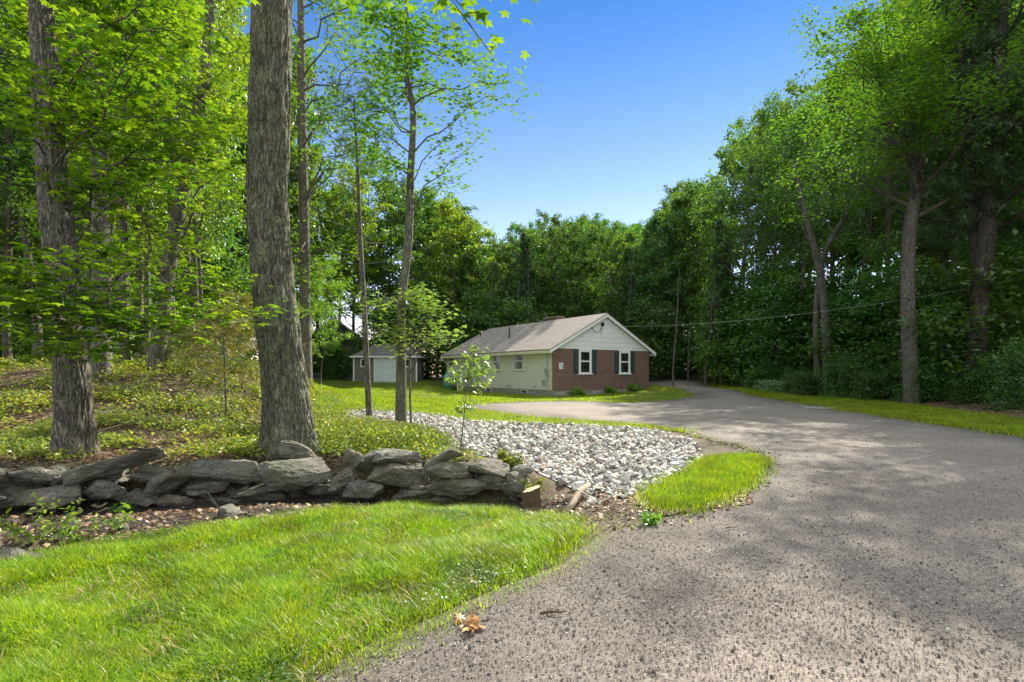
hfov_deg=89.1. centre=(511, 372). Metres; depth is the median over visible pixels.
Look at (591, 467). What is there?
white rock
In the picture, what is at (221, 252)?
broadleaf tree
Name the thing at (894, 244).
broadleaf tree
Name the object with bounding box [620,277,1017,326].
utility cable
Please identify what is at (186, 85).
broadleaf tree
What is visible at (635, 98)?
sky
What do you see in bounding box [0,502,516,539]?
stones
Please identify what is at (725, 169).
broadleaf tree
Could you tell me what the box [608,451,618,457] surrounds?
white rock
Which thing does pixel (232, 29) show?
broadleaf tree
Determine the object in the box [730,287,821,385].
sapling
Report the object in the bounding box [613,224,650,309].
broadleaf tree
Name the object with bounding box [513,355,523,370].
window
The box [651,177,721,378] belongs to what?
broadleaf tree
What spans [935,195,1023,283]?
sapling
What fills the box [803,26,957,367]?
broadleaf tree
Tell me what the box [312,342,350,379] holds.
sapling
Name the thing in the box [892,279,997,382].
sapling
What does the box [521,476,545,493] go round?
weed
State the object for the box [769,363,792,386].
bush
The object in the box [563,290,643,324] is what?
sapling
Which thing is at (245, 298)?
pine tree
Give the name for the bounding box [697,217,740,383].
pine tree
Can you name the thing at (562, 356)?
house
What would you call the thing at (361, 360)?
window
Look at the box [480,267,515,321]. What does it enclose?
broadleaf tree
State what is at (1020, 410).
leaf litter
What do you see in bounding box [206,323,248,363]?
sapling
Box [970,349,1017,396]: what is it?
bush
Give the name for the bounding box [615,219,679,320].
broadleaf tree
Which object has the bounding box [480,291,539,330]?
sapling
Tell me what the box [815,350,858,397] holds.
bush
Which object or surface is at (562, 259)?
broadleaf tree
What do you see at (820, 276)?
forest tree
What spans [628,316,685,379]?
sapling
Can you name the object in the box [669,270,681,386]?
bare tree
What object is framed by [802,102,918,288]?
broadleaf tree
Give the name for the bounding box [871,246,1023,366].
sapling
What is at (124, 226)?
maple tree
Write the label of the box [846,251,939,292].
broadleaf tree
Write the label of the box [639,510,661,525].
weed
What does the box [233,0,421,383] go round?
oak tree
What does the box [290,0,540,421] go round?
oak tree
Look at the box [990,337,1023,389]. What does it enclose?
sapling
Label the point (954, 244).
broadleaf tree
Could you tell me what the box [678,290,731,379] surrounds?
sapling
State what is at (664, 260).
broadleaf tree
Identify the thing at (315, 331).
sapling
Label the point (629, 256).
pine tree
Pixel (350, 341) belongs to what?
sapling
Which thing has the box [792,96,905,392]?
forest tree
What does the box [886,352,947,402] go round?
bush
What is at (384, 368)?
door
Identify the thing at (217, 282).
sapling
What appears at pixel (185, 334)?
pine tree
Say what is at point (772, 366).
bush
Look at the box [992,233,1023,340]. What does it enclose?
sapling
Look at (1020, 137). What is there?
broadleaf tree
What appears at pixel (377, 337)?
sapling
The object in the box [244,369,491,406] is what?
back lawn
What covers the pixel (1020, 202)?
broadleaf tree
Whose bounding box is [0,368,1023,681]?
ground
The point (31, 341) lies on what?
sapling
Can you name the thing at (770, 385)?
ground plants
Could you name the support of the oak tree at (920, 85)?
on the ground at (552, 490)
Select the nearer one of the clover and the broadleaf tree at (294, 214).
the clover
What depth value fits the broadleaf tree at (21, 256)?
22.26 m
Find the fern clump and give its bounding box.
[102,500,136,514]
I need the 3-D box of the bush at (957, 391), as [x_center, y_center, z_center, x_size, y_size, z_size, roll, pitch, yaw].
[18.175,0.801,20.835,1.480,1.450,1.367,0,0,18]
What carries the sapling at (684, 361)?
on the ground at (552, 490)
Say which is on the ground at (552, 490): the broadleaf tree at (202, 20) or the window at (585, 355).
the broadleaf tree at (202, 20)
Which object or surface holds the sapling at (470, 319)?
on the ground at (552, 490)
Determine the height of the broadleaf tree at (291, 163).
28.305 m
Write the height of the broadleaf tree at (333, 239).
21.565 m
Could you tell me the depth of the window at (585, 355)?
32.33 m
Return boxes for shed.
[350,344,424,382]
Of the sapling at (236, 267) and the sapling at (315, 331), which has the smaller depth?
the sapling at (236, 267)
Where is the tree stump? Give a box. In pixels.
[522,485,540,511]
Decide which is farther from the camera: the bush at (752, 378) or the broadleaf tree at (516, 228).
the broadleaf tree at (516, 228)
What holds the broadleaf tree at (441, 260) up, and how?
on the ground at (552, 490)
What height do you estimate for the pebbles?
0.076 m
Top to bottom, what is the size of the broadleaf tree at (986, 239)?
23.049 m
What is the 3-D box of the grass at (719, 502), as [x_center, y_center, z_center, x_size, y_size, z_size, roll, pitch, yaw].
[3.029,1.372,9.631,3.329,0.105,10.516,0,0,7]
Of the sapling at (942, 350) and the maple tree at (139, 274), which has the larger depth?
the sapling at (942, 350)
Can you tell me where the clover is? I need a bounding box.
[0,502,574,681]
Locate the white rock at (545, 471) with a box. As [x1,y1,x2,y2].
[542,468,548,474]
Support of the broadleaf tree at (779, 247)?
on the ground at (552, 490)
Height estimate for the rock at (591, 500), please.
0.323 m
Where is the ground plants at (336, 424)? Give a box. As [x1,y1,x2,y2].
[311,399,465,454]
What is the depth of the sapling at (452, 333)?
52.97 m
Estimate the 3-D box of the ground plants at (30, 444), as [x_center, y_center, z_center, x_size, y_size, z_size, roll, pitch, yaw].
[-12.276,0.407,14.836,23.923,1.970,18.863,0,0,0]
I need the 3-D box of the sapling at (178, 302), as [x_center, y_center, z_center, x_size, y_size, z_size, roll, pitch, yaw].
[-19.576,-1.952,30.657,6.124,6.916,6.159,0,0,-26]
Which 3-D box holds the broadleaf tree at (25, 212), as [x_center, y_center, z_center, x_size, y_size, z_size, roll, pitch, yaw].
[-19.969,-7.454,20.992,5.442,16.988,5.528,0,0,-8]
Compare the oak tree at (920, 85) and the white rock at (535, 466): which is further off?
the oak tree at (920, 85)
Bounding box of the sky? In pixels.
[133,0,1009,370]
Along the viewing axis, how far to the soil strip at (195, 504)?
5.88 m
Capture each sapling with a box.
[0,244,42,285]
[0,249,89,364]
[0,285,28,359]
[0,311,44,358]
[13,320,50,362]
[83,262,181,359]
[87,316,143,357]
[113,287,177,361]
[132,287,237,356]
[150,289,209,361]
[175,299,250,368]
[176,260,333,363]
[206,240,320,367]
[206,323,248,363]
[311,299,332,374]
[312,330,352,378]
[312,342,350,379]
[315,329,362,379]
[348,296,393,351]
[354,312,422,351]
[357,295,420,346]
[369,296,454,378]
[407,314,451,378]
[412,305,465,379]
[414,293,474,378]
[419,325,451,379]
[428,300,522,366]
[438,323,492,373]
[445,345,496,450]
[467,294,511,336]
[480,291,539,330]
[522,308,575,322]
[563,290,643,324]
[605,292,677,380]
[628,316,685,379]
[639,300,690,379]
[650,316,694,378]
[662,322,700,379]
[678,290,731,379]
[679,319,703,371]
[681,257,785,381]
[681,325,709,377]
[686,303,709,368]
[689,299,749,373]
[690,303,772,386]
[705,267,782,375]
[715,249,845,377]
[721,267,835,375]
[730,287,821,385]
[733,268,870,375]
[749,290,855,371]
[749,346,785,367]
[782,294,855,371]
[788,285,895,371]
[789,278,865,362]
[799,310,899,392]
[799,330,839,379]
[805,247,959,378]
[812,308,891,373]
[831,253,937,370]
[844,265,1004,375]
[867,258,968,379]
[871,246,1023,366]
[881,228,1023,392]
[889,258,1023,379]
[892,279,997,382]
[917,329,964,387]
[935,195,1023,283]
[941,222,1023,338]
[965,299,1023,355]
[990,321,1023,354]
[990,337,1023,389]
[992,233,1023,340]
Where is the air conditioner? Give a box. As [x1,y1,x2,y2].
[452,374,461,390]
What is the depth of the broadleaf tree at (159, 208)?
25.76 m
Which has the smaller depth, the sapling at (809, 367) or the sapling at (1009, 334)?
the sapling at (1009, 334)
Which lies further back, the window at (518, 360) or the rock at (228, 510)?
the window at (518, 360)
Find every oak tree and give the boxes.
[168,0,538,460]
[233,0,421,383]
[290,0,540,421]
[764,0,1023,403]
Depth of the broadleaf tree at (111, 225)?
15.46 m
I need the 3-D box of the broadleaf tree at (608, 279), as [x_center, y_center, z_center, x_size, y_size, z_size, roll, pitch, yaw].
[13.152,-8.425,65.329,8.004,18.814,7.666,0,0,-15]
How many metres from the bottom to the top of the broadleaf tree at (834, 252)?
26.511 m
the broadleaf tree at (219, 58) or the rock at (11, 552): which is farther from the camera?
the broadleaf tree at (219, 58)
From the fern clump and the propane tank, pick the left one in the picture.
the fern clump
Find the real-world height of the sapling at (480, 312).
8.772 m
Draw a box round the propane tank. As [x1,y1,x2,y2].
[443,373,450,388]
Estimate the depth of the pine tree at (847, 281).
45.06 m
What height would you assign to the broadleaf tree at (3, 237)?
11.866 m
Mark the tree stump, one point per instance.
(531, 497)
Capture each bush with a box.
[447,379,464,390]
[743,372,764,388]
[751,354,782,384]
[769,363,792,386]
[777,367,799,390]
[778,371,800,392]
[788,369,823,394]
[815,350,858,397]
[822,352,880,397]
[846,369,893,400]
[865,358,899,397]
[877,354,901,398]
[883,347,931,395]
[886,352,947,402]
[898,354,947,398]
[920,371,965,402]
[943,375,985,404]
[956,351,1021,404]
[960,365,1007,404]
[969,334,1023,411]
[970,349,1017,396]
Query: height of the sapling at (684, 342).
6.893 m
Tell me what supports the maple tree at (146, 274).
on the ground at (552, 490)
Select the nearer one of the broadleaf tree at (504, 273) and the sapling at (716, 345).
the sapling at (716, 345)
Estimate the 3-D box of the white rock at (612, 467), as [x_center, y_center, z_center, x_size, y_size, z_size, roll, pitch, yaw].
[1.461,1.414,7.794,0.194,0.097,0.154,7,-6,21]
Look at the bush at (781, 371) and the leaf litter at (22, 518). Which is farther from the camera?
the bush at (781, 371)
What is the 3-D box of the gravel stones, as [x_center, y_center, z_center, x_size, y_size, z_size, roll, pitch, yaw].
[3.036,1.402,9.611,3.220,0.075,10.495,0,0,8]
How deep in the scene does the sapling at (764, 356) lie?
39.40 m
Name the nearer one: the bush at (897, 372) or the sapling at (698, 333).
the bush at (897, 372)
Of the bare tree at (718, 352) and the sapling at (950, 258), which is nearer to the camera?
the sapling at (950, 258)
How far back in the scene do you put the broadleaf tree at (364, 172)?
56.46 m
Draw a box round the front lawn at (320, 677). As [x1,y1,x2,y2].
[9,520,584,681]
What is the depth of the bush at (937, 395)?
22.40 m
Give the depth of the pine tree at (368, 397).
13.24 m
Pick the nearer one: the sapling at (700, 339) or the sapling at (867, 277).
the sapling at (867, 277)
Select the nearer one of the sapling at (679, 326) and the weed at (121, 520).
the weed at (121, 520)
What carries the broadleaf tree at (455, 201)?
on the ground at (552, 490)
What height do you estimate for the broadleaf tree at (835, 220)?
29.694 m
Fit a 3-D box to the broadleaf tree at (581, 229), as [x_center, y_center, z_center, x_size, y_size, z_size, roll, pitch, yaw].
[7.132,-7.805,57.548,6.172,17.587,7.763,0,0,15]
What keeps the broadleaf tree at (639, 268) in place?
on the ground at (552, 490)
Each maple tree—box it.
[0,0,90,283]
[0,0,247,380]
[0,0,331,457]
[55,0,245,365]
[67,0,221,365]
[80,0,249,368]
[85,0,246,359]
[354,282,482,422]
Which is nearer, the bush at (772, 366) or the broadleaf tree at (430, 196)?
the bush at (772, 366)
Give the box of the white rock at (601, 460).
[597,458,607,463]
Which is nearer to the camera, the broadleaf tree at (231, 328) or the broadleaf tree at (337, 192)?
the broadleaf tree at (231, 328)
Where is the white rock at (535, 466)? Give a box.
[531,464,538,469]
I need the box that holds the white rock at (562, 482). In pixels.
[558,478,567,484]
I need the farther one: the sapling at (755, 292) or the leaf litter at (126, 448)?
the sapling at (755, 292)
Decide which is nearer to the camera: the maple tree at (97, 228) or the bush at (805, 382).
the maple tree at (97, 228)
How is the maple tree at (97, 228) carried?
on the ground at (552, 490)
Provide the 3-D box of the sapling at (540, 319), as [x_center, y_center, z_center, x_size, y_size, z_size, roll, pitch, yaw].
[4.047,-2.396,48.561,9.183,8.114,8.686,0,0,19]
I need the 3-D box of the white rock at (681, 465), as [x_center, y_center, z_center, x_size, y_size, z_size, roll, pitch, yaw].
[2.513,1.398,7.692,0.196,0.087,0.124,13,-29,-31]
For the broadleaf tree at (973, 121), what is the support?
on the ground at (552, 490)
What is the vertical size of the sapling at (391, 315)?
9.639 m
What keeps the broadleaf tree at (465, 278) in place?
on the ground at (552, 490)
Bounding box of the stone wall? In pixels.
[0,440,533,510]
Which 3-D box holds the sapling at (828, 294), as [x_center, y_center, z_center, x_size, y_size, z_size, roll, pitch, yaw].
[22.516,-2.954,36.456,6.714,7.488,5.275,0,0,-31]
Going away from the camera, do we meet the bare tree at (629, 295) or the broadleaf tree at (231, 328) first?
the broadleaf tree at (231, 328)
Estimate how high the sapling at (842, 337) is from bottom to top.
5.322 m
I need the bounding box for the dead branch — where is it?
[562,482,590,513]
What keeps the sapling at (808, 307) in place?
on the ground at (552, 490)
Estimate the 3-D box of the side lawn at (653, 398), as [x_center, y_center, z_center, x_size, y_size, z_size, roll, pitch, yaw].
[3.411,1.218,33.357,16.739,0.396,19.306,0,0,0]
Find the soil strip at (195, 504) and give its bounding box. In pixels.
[0,496,579,552]
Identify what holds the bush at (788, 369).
on the ground at (552, 490)
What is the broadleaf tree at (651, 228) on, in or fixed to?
on the ground at (552, 490)
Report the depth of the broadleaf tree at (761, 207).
37.39 m
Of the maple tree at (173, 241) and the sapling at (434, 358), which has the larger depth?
the sapling at (434, 358)
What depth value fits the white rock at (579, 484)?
6.28 m
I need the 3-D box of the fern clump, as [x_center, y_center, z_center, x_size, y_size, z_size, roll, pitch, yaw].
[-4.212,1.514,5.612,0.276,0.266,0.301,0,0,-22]
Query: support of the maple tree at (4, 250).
on the ground at (552, 490)
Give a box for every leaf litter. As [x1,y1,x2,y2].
[0,367,488,500]
[0,488,734,549]
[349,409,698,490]
[596,421,786,531]
[618,488,754,514]
[736,375,1023,418]
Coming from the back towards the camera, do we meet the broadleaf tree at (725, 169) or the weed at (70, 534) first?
the broadleaf tree at (725, 169)
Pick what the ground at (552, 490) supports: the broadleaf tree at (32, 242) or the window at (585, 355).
the broadleaf tree at (32, 242)
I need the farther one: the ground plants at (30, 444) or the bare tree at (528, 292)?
the bare tree at (528, 292)
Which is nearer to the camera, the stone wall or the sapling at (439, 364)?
the stone wall
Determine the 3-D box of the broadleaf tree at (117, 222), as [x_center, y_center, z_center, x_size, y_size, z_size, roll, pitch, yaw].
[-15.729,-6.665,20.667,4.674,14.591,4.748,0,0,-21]
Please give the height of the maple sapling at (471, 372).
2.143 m
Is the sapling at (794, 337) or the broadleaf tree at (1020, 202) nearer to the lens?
the broadleaf tree at (1020, 202)
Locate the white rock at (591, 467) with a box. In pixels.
[586,465,597,471]
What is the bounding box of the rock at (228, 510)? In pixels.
[204,489,241,517]
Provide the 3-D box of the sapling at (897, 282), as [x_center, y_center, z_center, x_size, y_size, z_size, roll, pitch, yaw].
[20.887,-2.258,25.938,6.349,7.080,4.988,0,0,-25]
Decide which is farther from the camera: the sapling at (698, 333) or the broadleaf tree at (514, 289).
the broadleaf tree at (514, 289)
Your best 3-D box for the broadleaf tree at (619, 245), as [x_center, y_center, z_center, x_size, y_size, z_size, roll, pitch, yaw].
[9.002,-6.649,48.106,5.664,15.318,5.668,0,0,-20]
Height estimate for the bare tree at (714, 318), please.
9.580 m
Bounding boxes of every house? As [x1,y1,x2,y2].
[313,317,362,377]
[441,313,655,395]
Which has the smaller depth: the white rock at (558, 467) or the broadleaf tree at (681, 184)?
the white rock at (558, 467)
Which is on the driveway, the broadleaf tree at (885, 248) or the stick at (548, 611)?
the stick at (548, 611)
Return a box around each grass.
[310,386,699,432]
[592,419,780,529]
[620,449,781,515]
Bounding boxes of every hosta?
[566,386,588,395]
[604,385,617,393]
[627,382,640,390]
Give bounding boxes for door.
[374,358,395,381]
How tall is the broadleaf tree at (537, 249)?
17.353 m
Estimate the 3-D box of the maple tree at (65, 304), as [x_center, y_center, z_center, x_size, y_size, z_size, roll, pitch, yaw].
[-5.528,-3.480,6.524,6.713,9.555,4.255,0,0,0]
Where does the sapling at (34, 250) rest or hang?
on the ground at (552, 490)
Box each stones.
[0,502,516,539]
[590,425,779,531]
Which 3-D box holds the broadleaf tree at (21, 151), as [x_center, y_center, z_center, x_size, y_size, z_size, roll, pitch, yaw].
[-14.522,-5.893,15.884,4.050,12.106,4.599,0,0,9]
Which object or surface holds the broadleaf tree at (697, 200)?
on the ground at (552, 490)
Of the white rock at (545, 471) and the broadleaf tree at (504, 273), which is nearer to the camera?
the white rock at (545, 471)
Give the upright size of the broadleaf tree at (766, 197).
22.520 m
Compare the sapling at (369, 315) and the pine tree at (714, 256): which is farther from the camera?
the sapling at (369, 315)
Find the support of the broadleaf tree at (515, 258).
on the ground at (552, 490)
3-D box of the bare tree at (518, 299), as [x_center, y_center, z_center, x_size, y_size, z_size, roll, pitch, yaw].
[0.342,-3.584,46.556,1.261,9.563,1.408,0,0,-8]
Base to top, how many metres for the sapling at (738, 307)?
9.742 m
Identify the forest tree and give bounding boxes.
[755,81,877,387]
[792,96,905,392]
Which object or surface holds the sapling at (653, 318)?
on the ground at (552, 490)
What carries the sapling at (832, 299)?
on the ground at (552, 490)
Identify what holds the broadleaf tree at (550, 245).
on the ground at (552, 490)
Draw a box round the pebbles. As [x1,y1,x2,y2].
[321,417,1023,681]
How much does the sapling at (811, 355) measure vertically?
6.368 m
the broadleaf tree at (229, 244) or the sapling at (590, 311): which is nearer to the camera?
the broadleaf tree at (229, 244)
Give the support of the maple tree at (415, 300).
on the ground at (552, 490)
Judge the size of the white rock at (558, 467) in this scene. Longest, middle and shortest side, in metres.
0.203 x 0.151 x 0.081 m
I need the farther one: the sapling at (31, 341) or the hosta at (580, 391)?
the hosta at (580, 391)
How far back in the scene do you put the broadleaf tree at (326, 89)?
50.82 m
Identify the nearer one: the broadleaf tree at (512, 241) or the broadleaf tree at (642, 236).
the broadleaf tree at (512, 241)
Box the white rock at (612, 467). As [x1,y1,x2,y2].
[603,464,615,469]
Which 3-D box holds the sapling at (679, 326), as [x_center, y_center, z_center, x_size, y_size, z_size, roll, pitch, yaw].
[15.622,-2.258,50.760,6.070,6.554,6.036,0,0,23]
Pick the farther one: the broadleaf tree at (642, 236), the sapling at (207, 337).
the broadleaf tree at (642, 236)
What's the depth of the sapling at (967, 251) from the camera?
26.81 m
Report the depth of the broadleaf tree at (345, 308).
69.28 m
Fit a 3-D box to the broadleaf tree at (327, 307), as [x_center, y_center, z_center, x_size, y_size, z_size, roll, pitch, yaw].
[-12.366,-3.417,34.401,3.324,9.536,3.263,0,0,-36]
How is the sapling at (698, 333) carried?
on the ground at (552, 490)
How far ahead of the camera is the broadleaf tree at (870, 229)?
37.06 m
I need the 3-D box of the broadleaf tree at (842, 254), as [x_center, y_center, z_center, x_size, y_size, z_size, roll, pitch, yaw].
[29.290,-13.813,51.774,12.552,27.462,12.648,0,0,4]
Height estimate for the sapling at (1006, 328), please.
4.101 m
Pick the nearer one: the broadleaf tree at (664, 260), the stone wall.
the stone wall
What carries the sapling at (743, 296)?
on the ground at (552, 490)
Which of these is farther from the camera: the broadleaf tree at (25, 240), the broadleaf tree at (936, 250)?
the broadleaf tree at (936, 250)
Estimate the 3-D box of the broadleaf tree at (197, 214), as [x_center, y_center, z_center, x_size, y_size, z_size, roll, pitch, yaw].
[-12.101,-6.563,18.431,4.443,13.652,4.373,0,0,12]
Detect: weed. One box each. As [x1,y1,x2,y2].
[0,492,85,545]
[40,511,106,546]
[103,498,135,531]
[495,449,526,469]
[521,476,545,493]
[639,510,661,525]
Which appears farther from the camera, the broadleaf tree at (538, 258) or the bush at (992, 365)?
the broadleaf tree at (538, 258)
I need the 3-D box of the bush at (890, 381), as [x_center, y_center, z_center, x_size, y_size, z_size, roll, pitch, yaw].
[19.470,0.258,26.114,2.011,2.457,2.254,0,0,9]
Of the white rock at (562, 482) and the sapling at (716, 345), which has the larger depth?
the sapling at (716, 345)
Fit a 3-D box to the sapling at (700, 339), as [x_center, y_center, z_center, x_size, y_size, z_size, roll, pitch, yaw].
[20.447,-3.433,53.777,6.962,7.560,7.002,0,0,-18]
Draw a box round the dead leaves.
[454,610,486,632]
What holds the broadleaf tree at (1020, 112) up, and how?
on the ground at (552, 490)
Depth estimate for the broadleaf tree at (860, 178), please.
51.19 m
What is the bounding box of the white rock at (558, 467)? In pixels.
[555,464,567,469]
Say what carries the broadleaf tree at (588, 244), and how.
on the ground at (552, 490)
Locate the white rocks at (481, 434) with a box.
[346,407,700,493]
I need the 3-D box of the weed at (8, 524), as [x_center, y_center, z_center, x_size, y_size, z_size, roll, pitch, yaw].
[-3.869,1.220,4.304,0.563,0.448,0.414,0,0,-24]
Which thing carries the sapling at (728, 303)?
on the ground at (552, 490)
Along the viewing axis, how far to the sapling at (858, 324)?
29.71 m
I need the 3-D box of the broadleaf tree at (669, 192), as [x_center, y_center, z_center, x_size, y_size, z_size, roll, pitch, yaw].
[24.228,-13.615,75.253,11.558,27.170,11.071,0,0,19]
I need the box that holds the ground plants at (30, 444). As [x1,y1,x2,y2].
[0,354,484,463]
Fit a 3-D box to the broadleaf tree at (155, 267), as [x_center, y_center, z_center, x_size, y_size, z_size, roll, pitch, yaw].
[-13.677,-5.378,16.883,3.874,11.114,3.802,0,0,29]
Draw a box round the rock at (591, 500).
[566,482,612,505]
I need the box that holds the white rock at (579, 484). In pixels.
[571,481,584,490]
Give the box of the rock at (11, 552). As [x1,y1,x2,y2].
[0,547,45,563]
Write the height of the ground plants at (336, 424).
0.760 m
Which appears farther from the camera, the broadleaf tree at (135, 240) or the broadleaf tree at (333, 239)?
the broadleaf tree at (333, 239)
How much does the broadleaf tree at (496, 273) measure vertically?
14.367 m
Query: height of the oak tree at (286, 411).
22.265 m
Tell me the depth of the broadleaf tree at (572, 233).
67.09 m
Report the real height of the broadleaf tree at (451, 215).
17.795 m
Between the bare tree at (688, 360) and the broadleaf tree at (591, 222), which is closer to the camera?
the bare tree at (688, 360)
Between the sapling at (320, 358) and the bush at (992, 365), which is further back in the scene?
the sapling at (320, 358)
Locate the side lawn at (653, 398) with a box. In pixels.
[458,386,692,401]
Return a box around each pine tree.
[141,313,235,362]
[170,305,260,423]
[186,288,307,387]
[299,72,429,417]
[510,231,544,324]
[615,245,645,336]
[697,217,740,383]
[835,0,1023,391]
[837,209,882,302]
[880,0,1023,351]
[890,13,1018,277]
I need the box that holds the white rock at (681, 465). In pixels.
[675,464,686,467]
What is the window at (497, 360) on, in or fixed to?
in the house at (562, 356)
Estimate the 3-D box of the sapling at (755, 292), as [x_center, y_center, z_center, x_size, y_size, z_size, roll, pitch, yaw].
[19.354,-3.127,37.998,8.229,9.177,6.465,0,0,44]
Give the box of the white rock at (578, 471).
[575,468,586,477]
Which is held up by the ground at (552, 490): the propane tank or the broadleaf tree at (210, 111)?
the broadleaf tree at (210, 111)
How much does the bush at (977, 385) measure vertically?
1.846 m
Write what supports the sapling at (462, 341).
on the ground at (552, 490)
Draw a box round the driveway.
[323,379,1023,681]
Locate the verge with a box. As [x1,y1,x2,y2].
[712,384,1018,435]
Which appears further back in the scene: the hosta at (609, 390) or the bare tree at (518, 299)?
the bare tree at (518, 299)
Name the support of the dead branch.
on the soil strip at (195, 504)
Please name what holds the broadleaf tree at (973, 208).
on the ground at (552, 490)
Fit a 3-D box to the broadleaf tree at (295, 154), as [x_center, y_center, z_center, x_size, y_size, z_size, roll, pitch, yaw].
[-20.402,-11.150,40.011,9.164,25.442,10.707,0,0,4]
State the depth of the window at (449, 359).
41.68 m
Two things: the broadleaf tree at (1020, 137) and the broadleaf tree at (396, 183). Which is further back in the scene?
the broadleaf tree at (396, 183)
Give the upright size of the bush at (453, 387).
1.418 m
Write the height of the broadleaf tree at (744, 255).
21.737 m
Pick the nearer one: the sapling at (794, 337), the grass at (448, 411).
the grass at (448, 411)
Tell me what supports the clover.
on the front lawn at (320, 677)
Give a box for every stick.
[97,420,134,432]
[540,610,566,614]
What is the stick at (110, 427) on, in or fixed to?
on the ground at (552, 490)
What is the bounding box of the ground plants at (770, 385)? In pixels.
[736,377,899,397]
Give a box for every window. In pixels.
[360,359,363,366]
[448,355,453,368]
[493,356,501,370]
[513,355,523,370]
[578,349,592,374]
[618,350,630,374]
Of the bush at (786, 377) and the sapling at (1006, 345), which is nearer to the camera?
the sapling at (1006, 345)
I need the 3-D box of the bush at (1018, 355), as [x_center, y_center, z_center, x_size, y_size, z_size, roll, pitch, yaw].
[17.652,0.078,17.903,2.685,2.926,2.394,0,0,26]
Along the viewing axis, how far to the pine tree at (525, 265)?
50.84 m
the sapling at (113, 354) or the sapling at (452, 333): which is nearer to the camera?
the sapling at (113, 354)
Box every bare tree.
[482,255,494,329]
[512,280,522,321]
[526,268,529,319]
[623,262,635,327]
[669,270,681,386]
[682,323,689,386]
[704,291,717,385]
[710,271,714,385]
[712,313,721,385]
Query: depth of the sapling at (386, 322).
53.79 m
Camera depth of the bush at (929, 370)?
23.59 m
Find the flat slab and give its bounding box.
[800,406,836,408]
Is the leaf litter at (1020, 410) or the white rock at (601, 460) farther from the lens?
the leaf litter at (1020, 410)
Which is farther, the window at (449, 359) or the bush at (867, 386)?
the window at (449, 359)
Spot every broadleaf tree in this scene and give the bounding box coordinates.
[0,0,111,361]
[0,0,137,230]
[0,0,146,309]
[0,2,89,361]
[0,2,167,353]
[0,3,87,366]
[0,7,62,334]
[0,49,40,252]
[0,131,40,251]
[0,144,41,269]
[2,1,229,277]
[2,26,160,280]
[13,33,80,237]
[23,0,201,261]
[36,79,174,254]
[36,85,199,318]
[58,16,247,280]
[81,208,197,283]
[105,9,243,361]
[115,46,217,252]
[115,107,233,316]
[119,45,245,359]
[138,8,249,348]
[151,0,291,358]
[151,68,245,306]
[157,5,250,312]
[161,0,241,237]
[198,8,311,302]
[201,90,310,357]
[206,66,326,320]
[243,15,344,293]
[291,159,355,327]
[291,171,358,320]
[295,161,397,375]
[310,254,353,384]
[315,197,384,331]
[317,138,417,307]
[345,180,437,325]
[363,180,442,334]
[380,181,458,378]
[397,204,478,329]
[413,190,482,377]
[415,198,495,350]
[434,215,493,327]
[435,214,488,317]
[446,219,499,334]
[446,223,507,327]
[475,240,520,318]
[479,249,519,328]
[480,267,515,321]
[481,239,518,297]
[498,221,550,305]
[503,221,565,317]
[506,234,538,320]
[512,237,540,293]
[514,225,572,311]
[522,207,591,316]
[532,224,584,316]
[545,224,582,311]
[547,212,613,318]
[549,214,590,287]
[551,228,599,313]
[575,212,639,311]
[577,220,645,322]
[580,217,615,307]
[596,233,647,318]
[603,233,656,320]
[611,225,666,322]
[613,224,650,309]
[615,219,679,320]
[625,218,656,323]
[629,210,688,378]
[631,198,712,377]
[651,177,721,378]
[652,184,718,299]
[652,212,711,302]
[660,172,738,327]
[660,180,728,328]
[685,179,738,327]
[688,113,798,384]
[690,118,806,302]
[690,196,737,330]
[719,78,829,364]
[734,96,837,295]
[740,98,877,287]
[749,81,883,372]
[759,53,893,290]
[793,8,949,293]
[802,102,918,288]
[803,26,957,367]
[815,0,1023,269]
[816,59,940,287]
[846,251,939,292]
[852,142,949,264]
[862,0,1023,271]
[863,0,1023,217]
[873,0,1023,267]
[920,126,1020,267]
[937,2,1023,259]
[976,0,1023,164]
[998,2,1023,224]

